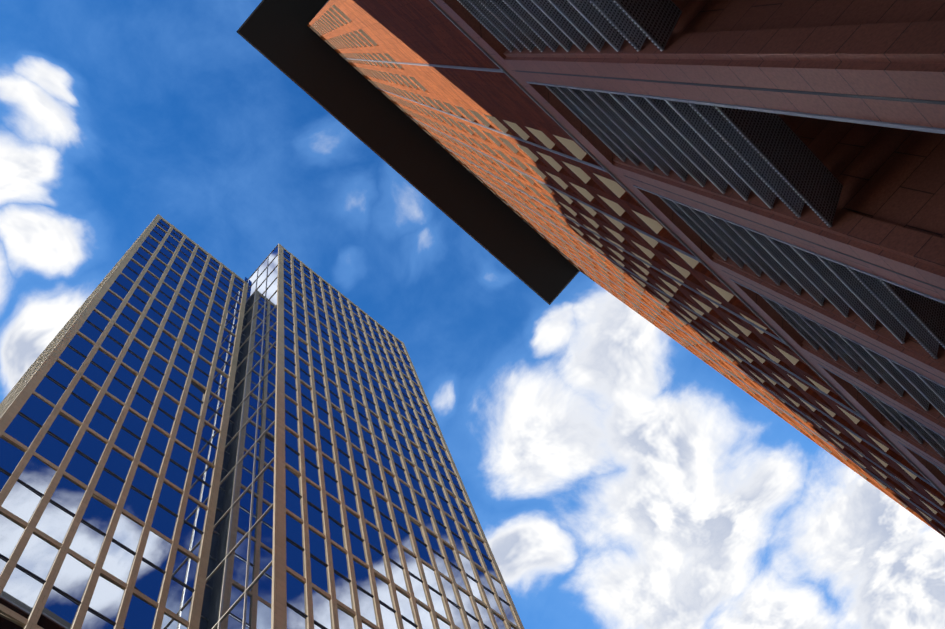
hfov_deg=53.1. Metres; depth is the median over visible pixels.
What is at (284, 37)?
japan center roof slab
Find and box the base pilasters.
[433,0,944,492]
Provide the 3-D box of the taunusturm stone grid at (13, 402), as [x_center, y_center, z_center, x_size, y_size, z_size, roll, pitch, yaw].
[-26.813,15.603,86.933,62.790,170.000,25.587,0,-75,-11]
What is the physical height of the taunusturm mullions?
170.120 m
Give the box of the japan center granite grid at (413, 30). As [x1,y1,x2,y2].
[307,0,944,536]
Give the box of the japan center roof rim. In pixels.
[236,0,579,304]
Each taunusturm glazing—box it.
[0,219,518,628]
[199,246,277,628]
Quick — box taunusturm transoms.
[0,221,510,628]
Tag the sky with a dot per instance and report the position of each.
(612, 477)
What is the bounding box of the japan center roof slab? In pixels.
[239,0,578,302]
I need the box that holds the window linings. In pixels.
[310,5,944,534]
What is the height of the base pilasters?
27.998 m
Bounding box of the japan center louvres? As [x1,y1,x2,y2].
[457,0,944,474]
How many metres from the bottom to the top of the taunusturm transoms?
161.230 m
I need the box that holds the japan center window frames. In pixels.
[343,58,944,526]
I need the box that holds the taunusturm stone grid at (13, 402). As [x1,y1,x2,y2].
[0,214,523,628]
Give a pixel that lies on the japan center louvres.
(791, 156)
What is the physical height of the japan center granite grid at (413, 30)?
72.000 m
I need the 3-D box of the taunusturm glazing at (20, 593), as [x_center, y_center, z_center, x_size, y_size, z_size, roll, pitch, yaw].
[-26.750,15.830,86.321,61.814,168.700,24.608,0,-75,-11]
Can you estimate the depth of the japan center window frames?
44.05 m
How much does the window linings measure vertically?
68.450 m
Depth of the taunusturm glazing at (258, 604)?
80.29 m
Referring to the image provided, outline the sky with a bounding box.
[0,0,944,628]
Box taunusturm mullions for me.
[206,245,277,628]
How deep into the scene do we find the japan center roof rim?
97.67 m

